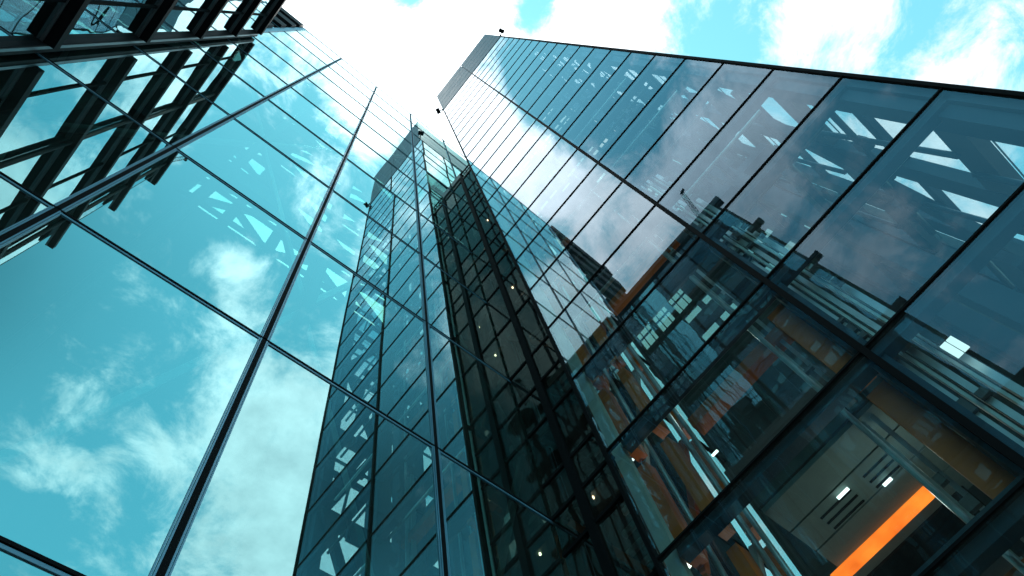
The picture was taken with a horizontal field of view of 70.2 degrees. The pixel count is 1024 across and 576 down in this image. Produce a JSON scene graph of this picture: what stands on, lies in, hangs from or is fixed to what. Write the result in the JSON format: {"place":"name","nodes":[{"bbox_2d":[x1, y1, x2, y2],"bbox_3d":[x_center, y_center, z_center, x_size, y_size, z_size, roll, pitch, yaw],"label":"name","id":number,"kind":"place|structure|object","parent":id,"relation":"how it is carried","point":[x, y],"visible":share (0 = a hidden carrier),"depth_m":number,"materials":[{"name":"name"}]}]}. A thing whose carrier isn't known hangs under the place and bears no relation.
{"place":"outdoors","nodes":[
{"label":"outdoors","id":0,"kind":"place"},
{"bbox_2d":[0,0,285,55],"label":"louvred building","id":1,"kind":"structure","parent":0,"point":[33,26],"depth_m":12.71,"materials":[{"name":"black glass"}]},
{"bbox_2d":[0,7,569,575],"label":"glass building","id":2,"kind":"structure","parent":0,"point":[246,325],"depth_m":8.24,"materials":[{"name":"blue glass"}]},
{"bbox_2d":[451,173,462,188],"bbox_3d":[-1.984,-4.083,28.970,0.650,1.075,0.600,37,-79,-19],"label":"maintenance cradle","id":3,"kind":"object","parent":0,"point":[455,182],"visible":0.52,"depth_m":28.70,"materials":[{"name":"grey metal"}]},
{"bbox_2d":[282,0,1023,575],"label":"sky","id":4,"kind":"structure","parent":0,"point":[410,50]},
{"bbox_2d":[437,34,1023,575],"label":"glass tower","id":5,"kind":"structure","parent":0,"point":[839,390],"depth_m":10.31,"materials":[{"name":"blue glass"}]},
{"label":"ground","id":6,"kind":"structure","parent":0,"visible":0},
{"bbox_2d":[453,165,746,575],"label":"link building","id":7,"kind":"structure","parent":6,"relation":"on","point":[598,534],"depth_m":10.76,"materials":[{"name":"black glass"}]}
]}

